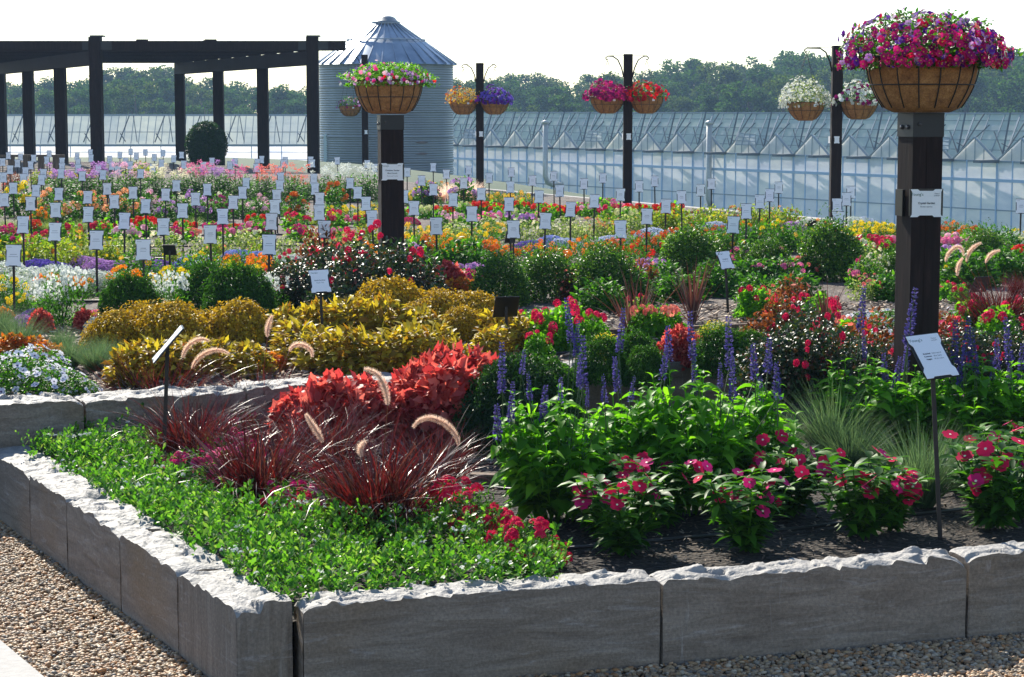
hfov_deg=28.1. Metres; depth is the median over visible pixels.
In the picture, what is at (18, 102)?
tree
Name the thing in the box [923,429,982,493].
grass tuft
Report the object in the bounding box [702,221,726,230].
flower mound
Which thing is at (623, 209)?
geranium
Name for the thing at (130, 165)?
plant sign
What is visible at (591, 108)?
tree
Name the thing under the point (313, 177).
plant sign
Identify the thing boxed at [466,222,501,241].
marigold
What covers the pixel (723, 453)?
blue salvia
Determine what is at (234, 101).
tree
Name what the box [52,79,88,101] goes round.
tree
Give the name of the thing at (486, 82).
tree
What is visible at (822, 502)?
drip hose
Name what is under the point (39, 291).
snapdragon
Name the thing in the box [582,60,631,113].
hanging basket
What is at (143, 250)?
plant sign
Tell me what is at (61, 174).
plant sign
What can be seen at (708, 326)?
flower mound
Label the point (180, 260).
flower mound
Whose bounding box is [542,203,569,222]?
geranium
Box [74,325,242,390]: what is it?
fountain grass
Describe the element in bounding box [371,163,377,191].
plant sign
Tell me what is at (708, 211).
flower clump
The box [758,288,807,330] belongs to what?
leafy plant
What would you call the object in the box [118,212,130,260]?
plant sign
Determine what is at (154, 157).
plant sign
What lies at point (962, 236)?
geranium
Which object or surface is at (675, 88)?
tree
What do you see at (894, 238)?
geranium
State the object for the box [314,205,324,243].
plant sign
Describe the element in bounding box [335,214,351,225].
geranium
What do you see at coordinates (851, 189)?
plant sign
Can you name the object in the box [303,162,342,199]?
cleome
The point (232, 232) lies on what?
geranium
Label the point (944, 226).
marigold
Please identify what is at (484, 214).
geranium
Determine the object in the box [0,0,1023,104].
sky
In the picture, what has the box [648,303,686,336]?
geranium
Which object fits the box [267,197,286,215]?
bushy plant
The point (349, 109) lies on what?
hanging basket
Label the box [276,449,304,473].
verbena
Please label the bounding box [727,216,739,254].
plant sign
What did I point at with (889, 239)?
geranium
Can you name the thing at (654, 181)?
plant sign
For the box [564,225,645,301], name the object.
shrub
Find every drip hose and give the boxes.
[1,223,353,226]
[3,299,174,302]
[7,233,375,236]
[36,244,377,247]
[462,486,509,490]
[525,351,579,355]
[564,506,971,549]
[774,488,954,513]
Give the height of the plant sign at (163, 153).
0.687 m
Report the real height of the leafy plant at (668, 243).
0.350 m
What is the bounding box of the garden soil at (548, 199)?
[0,160,1023,395]
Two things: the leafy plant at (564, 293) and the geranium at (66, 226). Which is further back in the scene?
the geranium at (66, 226)
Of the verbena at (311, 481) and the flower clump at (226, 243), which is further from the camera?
the flower clump at (226, 243)
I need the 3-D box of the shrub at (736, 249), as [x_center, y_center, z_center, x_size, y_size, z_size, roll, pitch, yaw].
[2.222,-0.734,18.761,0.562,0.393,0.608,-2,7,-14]
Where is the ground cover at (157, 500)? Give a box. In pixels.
[15,402,572,600]
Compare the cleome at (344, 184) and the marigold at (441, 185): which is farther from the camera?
the marigold at (441, 185)
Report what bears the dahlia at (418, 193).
on the garden soil at (548, 199)
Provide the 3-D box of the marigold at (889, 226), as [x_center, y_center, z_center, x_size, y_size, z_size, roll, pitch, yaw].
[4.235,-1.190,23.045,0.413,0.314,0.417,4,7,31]
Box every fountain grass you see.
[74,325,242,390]
[98,359,280,471]
[148,393,350,510]
[179,316,313,428]
[180,385,275,441]
[232,387,412,484]
[255,364,508,545]
[346,409,500,493]
[939,242,1023,331]
[997,270,1023,297]
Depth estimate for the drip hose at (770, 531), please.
8.48 m
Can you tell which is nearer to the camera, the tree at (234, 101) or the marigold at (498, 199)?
the marigold at (498, 199)
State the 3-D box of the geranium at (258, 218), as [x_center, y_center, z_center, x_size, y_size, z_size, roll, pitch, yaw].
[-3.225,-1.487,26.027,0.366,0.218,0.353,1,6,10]
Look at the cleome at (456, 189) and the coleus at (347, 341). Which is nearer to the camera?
the coleus at (347, 341)
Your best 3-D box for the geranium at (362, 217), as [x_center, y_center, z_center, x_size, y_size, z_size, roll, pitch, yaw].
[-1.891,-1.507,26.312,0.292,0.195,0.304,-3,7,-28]
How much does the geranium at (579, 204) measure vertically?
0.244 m
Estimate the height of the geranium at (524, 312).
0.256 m
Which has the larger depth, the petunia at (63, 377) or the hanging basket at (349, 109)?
the hanging basket at (349, 109)
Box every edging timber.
[470,472,506,485]
[605,319,846,334]
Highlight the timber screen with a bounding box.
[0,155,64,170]
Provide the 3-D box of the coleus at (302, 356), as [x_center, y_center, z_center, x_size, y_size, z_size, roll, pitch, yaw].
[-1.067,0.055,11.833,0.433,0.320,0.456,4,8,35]
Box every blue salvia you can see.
[485,297,621,522]
[574,308,681,490]
[625,311,782,515]
[695,337,805,489]
[809,284,915,450]
[855,287,952,460]
[913,317,1023,462]
[969,317,1023,444]
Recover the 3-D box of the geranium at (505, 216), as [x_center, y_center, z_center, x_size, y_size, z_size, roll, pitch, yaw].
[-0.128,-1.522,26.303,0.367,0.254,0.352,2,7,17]
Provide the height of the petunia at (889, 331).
0.129 m
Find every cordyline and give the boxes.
[591,265,697,325]
[598,265,660,333]
[657,242,725,323]
[773,276,867,328]
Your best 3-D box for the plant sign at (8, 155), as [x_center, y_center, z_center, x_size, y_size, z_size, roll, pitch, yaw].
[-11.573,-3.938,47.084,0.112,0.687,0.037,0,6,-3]
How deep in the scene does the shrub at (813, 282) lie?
16.28 m
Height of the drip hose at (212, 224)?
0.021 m
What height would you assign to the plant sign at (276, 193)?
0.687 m
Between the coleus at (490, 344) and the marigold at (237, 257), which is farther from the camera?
the marigold at (237, 257)
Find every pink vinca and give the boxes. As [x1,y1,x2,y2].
[554,471,678,557]
[566,472,627,534]
[606,450,711,528]
[692,460,799,552]
[743,429,849,517]
[794,446,934,540]
[850,461,929,531]
[938,429,1023,528]
[963,420,1023,459]
[970,427,1023,519]
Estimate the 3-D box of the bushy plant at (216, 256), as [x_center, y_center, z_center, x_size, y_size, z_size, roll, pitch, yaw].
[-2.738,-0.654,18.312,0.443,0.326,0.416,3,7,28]
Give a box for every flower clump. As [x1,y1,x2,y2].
[0,240,28,268]
[16,229,53,261]
[28,169,47,184]
[36,238,77,261]
[50,242,84,267]
[57,225,94,258]
[79,242,108,257]
[90,234,127,260]
[108,234,135,260]
[122,160,149,179]
[142,230,187,256]
[143,167,163,180]
[161,248,182,261]
[188,234,217,252]
[201,238,227,256]
[208,235,235,251]
[228,228,261,249]
[244,237,274,258]
[274,234,301,256]
[302,226,335,250]
[308,211,325,224]
[320,230,364,250]
[353,220,377,244]
[443,219,469,236]
[444,223,473,242]
[476,214,506,233]
[501,218,538,241]
[525,218,558,237]
[536,218,568,238]
[549,215,585,236]
[564,220,593,242]
[577,216,608,237]
[592,213,617,235]
[605,217,630,237]
[616,210,645,233]
[632,207,661,229]
[644,206,676,228]
[662,205,692,227]
[678,205,706,228]
[693,203,723,221]
[707,208,732,230]
[725,203,747,224]
[737,204,766,226]
[751,203,778,221]
[753,283,784,305]
[757,209,785,230]
[763,205,792,227]
[779,204,807,221]
[842,238,885,271]
[845,273,884,301]
[854,252,893,276]
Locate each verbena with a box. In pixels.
[147,451,184,474]
[156,445,227,490]
[188,434,243,467]
[191,445,243,487]
[210,427,251,454]
[215,409,263,447]
[230,436,266,462]
[257,473,322,519]
[257,486,316,528]
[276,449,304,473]
[290,466,329,498]
[414,484,471,523]
[418,475,505,542]
[452,503,518,547]
[476,529,517,566]
[486,516,565,574]
[533,540,572,568]
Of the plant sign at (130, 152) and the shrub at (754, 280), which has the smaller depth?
the shrub at (754, 280)
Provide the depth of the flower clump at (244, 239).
21.95 m
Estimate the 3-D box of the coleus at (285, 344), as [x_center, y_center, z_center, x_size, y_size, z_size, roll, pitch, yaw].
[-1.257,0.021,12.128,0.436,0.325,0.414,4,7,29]
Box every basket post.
[348,55,368,168]
[461,63,496,189]
[605,54,648,203]
[804,46,843,216]
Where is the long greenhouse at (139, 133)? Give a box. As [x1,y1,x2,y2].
[7,114,306,160]
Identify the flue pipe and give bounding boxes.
[542,120,563,186]
[705,120,714,206]
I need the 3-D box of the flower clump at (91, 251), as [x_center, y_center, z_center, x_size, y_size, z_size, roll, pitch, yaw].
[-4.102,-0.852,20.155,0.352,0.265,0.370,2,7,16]
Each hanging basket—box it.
[336,59,360,116]
[445,69,480,114]
[474,68,513,114]
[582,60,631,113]
[623,60,669,113]
[775,53,833,120]
[831,71,879,118]
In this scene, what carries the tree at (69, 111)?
on the ground at (434, 177)
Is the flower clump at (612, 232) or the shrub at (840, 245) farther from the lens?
the flower clump at (612, 232)
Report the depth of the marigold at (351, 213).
27.63 m
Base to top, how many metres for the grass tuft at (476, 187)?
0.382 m
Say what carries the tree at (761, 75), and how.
on the ground at (434, 177)
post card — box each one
[626,133,630,139]
[834,136,839,143]
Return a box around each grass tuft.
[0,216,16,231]
[0,297,31,335]
[0,307,51,343]
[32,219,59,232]
[36,323,78,345]
[42,328,98,368]
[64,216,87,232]
[64,333,121,373]
[88,334,123,359]
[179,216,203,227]
[438,185,448,202]
[439,181,455,200]
[454,182,476,198]
[468,181,486,201]
[746,407,822,454]
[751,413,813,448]
[774,375,902,462]
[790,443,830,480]
[804,409,907,471]
[840,407,992,508]
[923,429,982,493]
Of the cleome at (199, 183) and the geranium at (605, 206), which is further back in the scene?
the cleome at (199, 183)
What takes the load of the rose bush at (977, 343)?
on the bed soil at (595, 561)
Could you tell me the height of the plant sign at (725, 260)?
0.626 m
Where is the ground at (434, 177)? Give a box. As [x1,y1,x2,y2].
[6,157,1023,676]
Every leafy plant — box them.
[0,171,21,191]
[84,169,97,181]
[404,235,430,267]
[555,268,587,303]
[630,251,658,291]
[658,229,692,257]
[739,311,780,346]
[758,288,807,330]
[774,270,813,313]
[831,318,886,360]
[848,304,893,369]
[938,307,966,345]
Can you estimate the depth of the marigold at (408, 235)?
22.82 m
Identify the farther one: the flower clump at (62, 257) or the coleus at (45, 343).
the flower clump at (62, 257)
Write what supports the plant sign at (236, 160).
on the garden soil at (548, 199)
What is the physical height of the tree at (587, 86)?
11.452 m
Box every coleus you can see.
[0,306,15,318]
[0,332,28,354]
[10,334,50,351]
[26,308,55,332]
[28,339,62,359]
[72,307,95,330]
[78,306,145,352]
[101,338,163,387]
[120,299,154,332]
[125,334,192,383]
[126,297,214,350]
[154,330,224,378]
[180,308,231,340]
[190,335,238,376]
[207,296,276,349]
[219,338,277,378]
[256,301,306,345]
[258,349,291,372]
[262,384,319,454]
[268,314,324,367]
[280,368,382,459]
[283,322,359,373]
[292,295,344,333]
[309,293,379,336]
[314,321,387,375]
[336,370,406,457]
[342,324,417,375]
[353,272,425,325]
[354,289,417,339]
[365,382,425,455]
[377,316,438,372]
[386,302,451,336]
[390,354,450,445]
[401,353,492,451]
[403,297,444,321]
[408,319,462,349]
[412,285,471,316]
[413,340,463,365]
[427,335,468,356]
[435,259,469,292]
[440,303,484,342]
[441,276,474,293]
[452,288,504,322]
[456,342,498,371]
[469,323,519,356]
[471,307,529,341]
[501,317,541,349]
[656,337,679,364]
[662,321,694,367]
[678,331,711,371]
[938,314,970,345]
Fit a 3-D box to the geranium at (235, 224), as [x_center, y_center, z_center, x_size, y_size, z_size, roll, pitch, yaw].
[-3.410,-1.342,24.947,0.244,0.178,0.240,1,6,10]
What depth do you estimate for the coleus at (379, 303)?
13.03 m
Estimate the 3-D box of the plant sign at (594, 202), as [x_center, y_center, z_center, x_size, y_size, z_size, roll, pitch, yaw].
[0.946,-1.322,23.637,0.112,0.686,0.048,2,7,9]
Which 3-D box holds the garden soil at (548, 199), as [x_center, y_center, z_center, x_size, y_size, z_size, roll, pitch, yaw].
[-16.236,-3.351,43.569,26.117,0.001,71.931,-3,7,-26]
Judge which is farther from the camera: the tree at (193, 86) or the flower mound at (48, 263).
the tree at (193, 86)
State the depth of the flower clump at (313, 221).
26.83 m
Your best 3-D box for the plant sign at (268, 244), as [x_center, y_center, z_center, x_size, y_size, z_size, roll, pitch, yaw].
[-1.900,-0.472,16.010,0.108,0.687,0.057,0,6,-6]
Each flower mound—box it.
[0,260,30,283]
[0,276,38,298]
[6,265,49,291]
[12,314,29,327]
[17,258,50,268]
[17,278,68,304]
[22,308,34,316]
[27,263,73,278]
[36,261,70,271]
[67,256,99,269]
[68,269,104,295]
[71,268,117,292]
[81,316,100,330]
[82,259,117,271]
[99,260,130,272]
[146,259,176,272]
[173,255,201,266]
[220,249,250,262]
[241,251,267,262]
[273,254,299,263]
[404,217,420,224]
[506,242,535,254]
[518,240,548,248]
[536,235,565,246]
[548,237,583,247]
[586,332,615,344]
[596,235,627,243]
[634,227,662,238]
[696,319,733,336]
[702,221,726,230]
[780,221,801,229]
[795,218,814,225]
[844,216,866,230]
[856,216,873,229]
[1006,230,1023,243]
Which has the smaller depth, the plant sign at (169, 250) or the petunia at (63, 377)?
the petunia at (63, 377)
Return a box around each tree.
[6,81,14,94]
[6,81,44,107]
[7,98,22,113]
[8,96,36,112]
[21,89,53,113]
[35,90,75,113]
[37,76,71,91]
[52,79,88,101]
[67,83,89,111]
[67,105,89,113]
[73,88,120,113]
[86,66,150,113]
[86,82,111,113]
[108,77,150,113]
[108,81,159,113]
[114,66,142,98]
[125,66,204,113]
[134,77,174,113]
[140,64,172,94]
[148,97,186,113]
[153,87,212,113]
[163,75,209,107]
[185,76,227,112]
[186,100,227,113]
[187,85,225,105]
[201,77,248,109]
[210,87,250,110]
[224,103,256,113]
[233,91,256,112]
[236,81,269,109]
[269,84,303,102]
[269,85,304,113]
[280,93,306,113]
[293,86,319,101]
[453,79,475,99]
[463,78,500,111]
[485,79,524,110]
[495,76,524,85]
[500,72,547,111]
[506,105,539,111]
[508,85,550,111]
[520,75,552,110]
[525,85,576,111]
[540,80,596,109]
[541,77,564,96]
[548,92,588,111]
[570,89,592,111]
[572,74,608,90]
[580,91,622,111]
[589,71,633,107]
[617,76,673,113]
[620,89,669,113]
[633,72,641,81]
[633,76,699,111]
[635,69,667,103]
[659,58,702,104]
[663,95,696,113]
[664,64,705,110]
[669,63,753,113]
[679,58,726,96]
[693,82,734,111]
[696,73,754,111]
[703,61,750,107]
[714,80,778,111]
[737,63,785,111]
[743,56,785,86]
[761,73,811,111]
[762,67,810,101]
[769,50,798,65]
[772,50,826,97]
[783,53,830,98]
[787,71,846,111]
[796,51,843,61]
[810,66,868,111]
[819,56,849,73]
[828,73,886,111]
[846,67,875,111]
[852,71,891,111]
[952,72,993,111]
[955,67,1006,112]
[969,59,1020,111]
[971,76,1018,112]
[996,64,1023,112]
[1002,46,1023,62]
[1009,57,1023,94]
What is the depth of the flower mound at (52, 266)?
17.40 m
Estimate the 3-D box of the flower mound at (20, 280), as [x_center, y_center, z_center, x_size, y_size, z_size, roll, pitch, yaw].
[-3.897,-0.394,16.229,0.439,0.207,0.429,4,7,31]
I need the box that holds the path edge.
[0,640,43,676]
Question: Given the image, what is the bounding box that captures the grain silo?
[319,15,456,174]
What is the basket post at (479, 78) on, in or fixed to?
on the garden soil at (548, 199)
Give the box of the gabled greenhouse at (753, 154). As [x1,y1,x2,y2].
[453,112,1023,232]
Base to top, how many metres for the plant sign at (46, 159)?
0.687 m
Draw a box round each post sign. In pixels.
[378,164,379,179]
[381,163,403,179]
[895,189,904,215]
[909,189,942,216]
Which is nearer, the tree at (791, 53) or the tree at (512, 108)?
the tree at (512, 108)
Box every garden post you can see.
[377,115,403,259]
[893,113,944,397]
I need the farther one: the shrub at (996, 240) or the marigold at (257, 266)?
the shrub at (996, 240)
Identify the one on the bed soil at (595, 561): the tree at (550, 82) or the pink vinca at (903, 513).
the pink vinca at (903, 513)
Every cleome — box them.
[38,162,76,198]
[63,161,106,200]
[86,161,133,197]
[111,161,151,200]
[132,162,171,198]
[155,167,191,198]
[177,160,215,198]
[199,159,237,198]
[225,164,263,197]
[245,163,284,199]
[270,162,309,201]
[294,174,318,198]
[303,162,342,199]
[325,161,366,201]
[344,162,377,200]
[446,175,476,207]
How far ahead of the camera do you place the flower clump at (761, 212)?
27.18 m
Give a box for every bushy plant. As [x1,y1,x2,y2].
[42,199,80,223]
[112,245,164,284]
[172,250,216,280]
[183,247,222,270]
[189,199,216,220]
[230,199,254,218]
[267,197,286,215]
[688,218,719,234]
[710,226,748,251]
[727,221,762,245]
[742,220,769,240]
[749,216,794,251]
[771,222,809,252]
[783,219,812,245]
[844,253,886,289]
[940,259,966,283]
[960,232,976,248]
[967,221,1012,252]
[994,224,1023,253]
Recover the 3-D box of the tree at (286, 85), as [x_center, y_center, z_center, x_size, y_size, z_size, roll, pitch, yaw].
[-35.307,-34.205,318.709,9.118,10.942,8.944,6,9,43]
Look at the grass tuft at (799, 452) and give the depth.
9.70 m
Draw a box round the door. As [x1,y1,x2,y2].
[324,134,327,161]
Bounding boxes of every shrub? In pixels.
[184,120,227,164]
[430,236,490,274]
[465,251,534,307]
[508,235,574,302]
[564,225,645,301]
[570,276,626,313]
[612,267,665,303]
[646,259,683,291]
[650,211,720,279]
[651,270,711,302]
[690,257,744,297]
[691,226,727,270]
[721,255,774,283]
[729,238,781,265]
[729,271,779,301]
[734,243,762,265]
[742,237,792,272]
[751,253,805,282]
[768,269,822,300]
[785,254,823,282]
[790,202,868,282]
[823,233,871,274]
[862,269,894,301]
[876,246,895,279]
[940,246,977,280]
[940,250,1009,287]
[961,217,1015,270]
[976,245,1023,281]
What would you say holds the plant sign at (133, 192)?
on the garden soil at (548, 199)
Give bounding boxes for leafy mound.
[96,265,162,315]
[173,260,232,310]
[199,255,277,313]
[201,291,234,311]
[444,380,527,458]
[453,345,566,458]
[504,351,585,444]
[573,329,626,388]
[607,325,662,375]
[620,343,673,389]
[691,320,750,379]
[736,326,765,365]
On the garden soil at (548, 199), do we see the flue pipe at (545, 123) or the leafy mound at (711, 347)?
the leafy mound at (711, 347)
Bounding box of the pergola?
[0,35,345,173]
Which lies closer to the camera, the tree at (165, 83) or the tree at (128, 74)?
the tree at (165, 83)
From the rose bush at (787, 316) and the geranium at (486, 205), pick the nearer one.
the rose bush at (787, 316)
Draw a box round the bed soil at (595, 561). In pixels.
[63,388,1023,621]
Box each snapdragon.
[26,286,65,323]
[29,262,87,328]
[146,269,193,308]
[259,272,293,312]
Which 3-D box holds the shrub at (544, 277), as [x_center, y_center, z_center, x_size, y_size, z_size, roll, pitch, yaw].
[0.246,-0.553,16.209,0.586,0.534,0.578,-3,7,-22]
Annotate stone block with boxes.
[0,392,84,454]
[0,445,69,542]
[29,445,71,501]
[30,472,109,571]
[67,496,165,610]
[73,385,245,455]
[120,529,227,654]
[178,568,292,676]
[232,376,376,443]
[294,568,660,676]
[372,371,391,382]
[563,360,629,418]
[630,353,785,408]
[649,546,966,667]
[949,540,1023,638]
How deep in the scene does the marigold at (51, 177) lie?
42.09 m
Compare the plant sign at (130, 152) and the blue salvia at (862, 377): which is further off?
the plant sign at (130, 152)
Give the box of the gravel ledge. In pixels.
[492,189,966,231]
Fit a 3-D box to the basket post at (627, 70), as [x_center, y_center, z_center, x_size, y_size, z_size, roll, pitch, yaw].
[1.802,-3.273,32.175,0.693,2.371,0.140,0,6,0]
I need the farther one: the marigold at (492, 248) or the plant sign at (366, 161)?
the plant sign at (366, 161)
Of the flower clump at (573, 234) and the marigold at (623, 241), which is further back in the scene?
the flower clump at (573, 234)
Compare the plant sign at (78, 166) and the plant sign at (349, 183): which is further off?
the plant sign at (78, 166)
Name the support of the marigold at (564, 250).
on the garden soil at (548, 199)
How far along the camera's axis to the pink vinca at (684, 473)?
8.60 m
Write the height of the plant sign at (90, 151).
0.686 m
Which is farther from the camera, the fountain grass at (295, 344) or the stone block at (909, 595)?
the fountain grass at (295, 344)
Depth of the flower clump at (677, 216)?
25.98 m
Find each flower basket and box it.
[336,60,439,113]
[834,6,1023,112]
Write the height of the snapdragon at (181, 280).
0.391 m
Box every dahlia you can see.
[0,180,34,217]
[29,206,49,226]
[37,187,63,219]
[62,190,101,224]
[90,190,110,219]
[102,187,139,223]
[120,197,148,219]
[136,188,162,217]
[152,198,179,223]
[166,191,190,218]
[178,187,211,223]
[206,194,231,220]
[216,189,238,216]
[246,193,269,218]
[280,189,311,220]
[324,181,348,210]
[410,180,436,205]
[422,187,443,205]
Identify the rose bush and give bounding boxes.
[264,248,311,293]
[269,257,330,308]
[294,223,341,268]
[295,226,362,293]
[299,233,412,312]
[341,219,449,297]
[343,244,394,284]
[405,266,448,291]
[730,327,828,403]
[756,298,856,403]
[767,296,833,347]
[803,326,874,374]
[829,320,893,390]
[940,316,998,385]
[948,326,1014,378]
[982,314,1023,388]
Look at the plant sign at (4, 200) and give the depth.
23.94 m
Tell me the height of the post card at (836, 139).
0.104 m
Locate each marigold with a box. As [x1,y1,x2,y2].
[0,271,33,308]
[5,290,36,311]
[35,268,76,297]
[46,171,57,182]
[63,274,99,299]
[99,264,141,294]
[148,261,197,298]
[218,257,252,283]
[223,248,267,267]
[245,252,275,270]
[245,262,266,274]
[261,255,296,273]
[325,204,348,213]
[331,205,363,221]
[342,240,376,252]
[349,206,377,218]
[371,200,377,210]
[404,222,423,241]
[404,225,440,240]
[404,235,420,245]
[405,194,411,205]
[408,189,425,200]
[408,233,442,256]
[410,229,442,247]
[422,232,455,256]
[425,224,450,238]
[433,181,451,191]
[433,231,461,246]
[439,237,470,256]
[453,226,488,243]
[456,235,498,259]
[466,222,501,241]
[475,236,508,259]
[482,190,503,203]
[486,222,506,239]
[486,239,523,259]
[489,191,515,207]
[507,190,530,201]
[514,238,551,262]
[519,194,537,208]
[529,240,571,265]
[550,239,585,262]
[568,234,602,257]
[579,238,616,260]
[605,234,647,259]
[622,230,659,255]
[622,240,655,265]
[633,230,665,252]
[653,227,678,249]
[701,224,731,240]
[844,217,871,238]
[853,220,891,241]
[874,220,895,238]
[941,217,963,239]
[942,220,973,235]
[956,224,982,236]
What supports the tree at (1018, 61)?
on the ground at (434, 177)
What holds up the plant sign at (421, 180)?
on the garden soil at (548, 199)
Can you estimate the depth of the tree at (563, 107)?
239.55 m
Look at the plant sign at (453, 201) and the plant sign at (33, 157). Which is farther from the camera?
the plant sign at (33, 157)
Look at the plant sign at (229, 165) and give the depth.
38.89 m
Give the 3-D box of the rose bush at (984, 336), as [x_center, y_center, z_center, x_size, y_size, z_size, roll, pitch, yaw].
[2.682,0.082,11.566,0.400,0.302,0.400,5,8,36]
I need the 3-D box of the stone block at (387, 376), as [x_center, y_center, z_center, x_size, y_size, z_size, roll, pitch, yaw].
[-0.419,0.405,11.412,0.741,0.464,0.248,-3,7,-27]
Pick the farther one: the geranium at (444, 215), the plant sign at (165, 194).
the geranium at (444, 215)
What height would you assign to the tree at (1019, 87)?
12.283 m
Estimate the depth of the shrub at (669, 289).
16.14 m
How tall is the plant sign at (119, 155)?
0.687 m
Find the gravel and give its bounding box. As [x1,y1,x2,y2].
[0,520,1023,676]
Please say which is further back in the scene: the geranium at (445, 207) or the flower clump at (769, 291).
the geranium at (445, 207)
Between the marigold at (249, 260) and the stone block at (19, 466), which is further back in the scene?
the marigold at (249, 260)
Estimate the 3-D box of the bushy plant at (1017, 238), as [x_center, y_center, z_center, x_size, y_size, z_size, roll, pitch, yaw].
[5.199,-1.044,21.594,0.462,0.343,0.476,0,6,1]
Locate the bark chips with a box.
[3,299,1023,577]
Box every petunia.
[0,350,67,394]
[0,351,35,380]
[2,343,74,379]
[13,363,96,396]
[61,379,102,395]
[844,310,892,330]
[867,308,894,328]
[870,326,893,346]
[940,307,974,323]
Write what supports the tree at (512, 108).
on the ground at (434, 177)
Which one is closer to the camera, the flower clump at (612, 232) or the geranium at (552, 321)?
the geranium at (552, 321)
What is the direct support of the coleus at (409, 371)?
on the bed soil at (595, 561)
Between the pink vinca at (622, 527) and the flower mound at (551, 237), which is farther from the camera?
the flower mound at (551, 237)
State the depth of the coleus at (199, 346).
11.52 m
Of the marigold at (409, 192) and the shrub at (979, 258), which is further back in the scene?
the marigold at (409, 192)
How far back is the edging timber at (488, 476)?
9.64 m
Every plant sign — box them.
[0,158,5,171]
[0,172,6,191]
[0,193,8,234]
[5,244,21,316]
[6,152,10,164]
[7,165,12,181]
[9,182,17,220]
[15,159,19,178]
[17,216,28,266]
[18,153,22,173]
[20,173,26,193]
[22,167,28,191]
[25,196,35,233]
[28,161,33,188]
[31,155,35,177]
[31,185,39,218]
[38,175,44,197]
[40,169,46,198]
[44,156,48,176]
[47,150,51,171]
[48,222,61,272]
[50,202,60,243]
[54,188,62,221]
[58,169,63,187]
[59,158,64,162]
[59,163,64,182]
[75,159,80,163]
[75,164,80,174]
[78,171,85,204]
[83,191,92,205]
[83,206,93,256]
[88,149,92,155]
[88,154,93,169]
[89,230,103,291]
[99,170,106,198]
[103,183,111,217]
[107,156,111,173]
[109,162,114,181]
[109,195,118,234]
[114,166,120,190]
[117,152,121,158]
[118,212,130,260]
[123,157,127,180]
[127,161,132,182]
[128,149,132,160]
[129,186,137,222]
[134,153,138,164]
[136,239,150,275]
[137,169,143,197]
[140,199,150,238]
[143,149,147,168]
[149,163,155,183]
[152,154,156,162]
[152,325,183,456]
[157,218,169,265]
[159,159,163,182]
[161,150,164,169]
[161,188,169,217]
[162,245,176,270]
[171,155,176,177]
[172,180,179,206]
[177,203,187,251]
[179,152,183,172]
[181,160,186,176]
[191,192,199,227]
[200,162,205,176]
[203,183,210,223]
[204,225,216,261]
[209,157,214,181]
[217,208,227,256]
[227,161,232,186]
[228,195,237,227]
[233,158,237,182]
[238,186,246,225]
[242,177,249,212]
[253,163,258,177]
[259,156,263,168]
[262,234,275,271]
[265,213,277,258]
[269,199,279,245]
[272,189,280,232]
[276,180,283,218]
[277,172,283,204]
[280,159,285,171]
[283,157,287,181]
[308,269,330,331]
[309,159,314,172]
[310,173,316,208]
[311,183,318,204]
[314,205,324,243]
[315,192,323,204]
[318,220,330,250]
[334,157,339,174]
[346,178,353,212]
[353,186,361,227]
[361,196,370,229]
[364,160,369,181]
[366,210,377,243]
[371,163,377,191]
[404,168,409,189]
[404,190,407,204]
[409,201,418,243]
[418,175,424,204]
[429,184,437,216]
[430,163,435,181]
[430,217,442,266]
[443,169,449,201]
[448,193,457,227]
[460,178,467,202]
[465,166,471,182]
[466,206,476,239]
[477,188,485,220]
[486,173,492,201]
[493,296,519,326]
[504,197,513,243]
[504,231,515,264]
[506,181,513,196]
[507,220,519,265]
[508,167,513,180]
[529,175,535,210]
[534,190,543,224]
[539,212,551,254]
[550,171,556,202]
[555,185,563,220]
[565,202,575,248]
[580,178,587,204]
[589,194,599,240]
[599,173,606,197]
[614,220,626,265]
[616,188,624,218]
[635,181,642,216]
[641,208,652,259]
[651,176,657,203]
[661,199,670,231]
[677,190,685,230]
[696,184,704,218]
[707,178,714,210]
[715,251,734,312]
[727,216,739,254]
[741,203,751,244]
[755,195,764,225]
[765,189,773,226]
[775,182,782,208]
[806,220,816,227]
[832,198,841,230]
[832,211,843,227]
[842,192,850,224]
[846,186,854,218]
[905,332,958,539]
[969,276,990,296]
[1016,199,1023,243]
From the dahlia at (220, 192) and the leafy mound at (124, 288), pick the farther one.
the dahlia at (220, 192)
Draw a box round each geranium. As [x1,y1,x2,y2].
[0,223,21,249]
[10,234,33,247]
[29,219,41,233]
[30,229,59,247]
[57,218,82,237]
[66,228,83,240]
[90,216,117,238]
[112,223,147,245]
[130,216,156,236]
[165,225,193,244]
[173,219,197,228]
[181,227,201,240]
[202,221,227,233]
[217,226,244,244]
[225,223,239,231]
[239,220,267,239]
[244,213,265,226]
[255,225,273,237]
[279,211,311,230]
[285,223,316,241]
[317,226,346,240]
[325,208,345,227]
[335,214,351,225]
[353,214,364,227]
[404,206,415,220]
[418,203,438,218]
[432,205,454,218]
[438,210,458,226]
[447,213,473,228]
[452,262,471,270]
[454,201,471,214]
[462,262,483,276]
[463,268,482,279]
[473,211,502,228]
[474,199,500,214]
[487,203,511,219]
[489,211,511,223]
[511,207,523,219]
[511,212,536,227]
[514,199,530,213]
[519,307,549,327]
[520,329,556,358]
[523,304,583,351]
[525,211,539,226]
[529,202,555,212]
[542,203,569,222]
[550,204,579,219]
[550,296,587,332]
[563,308,612,351]
[576,201,588,216]
[579,204,603,217]
[597,204,623,219]
[599,197,617,212]
[612,206,638,222]
[623,203,647,219]
[625,293,648,313]
[627,303,665,339]
[637,258,665,272]
[642,204,659,214]
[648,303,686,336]
[659,200,685,215]
[732,284,777,320]
[798,290,841,318]
[834,315,865,332]
[844,268,869,288]
[856,234,887,257]
[865,235,895,253]
[882,233,895,251]
[939,280,956,300]
[940,234,966,248]
[940,244,961,255]
[944,231,969,251]
[947,282,971,302]
[954,293,985,329]
[975,300,1023,342]
[1008,295,1023,330]
[1011,244,1023,259]

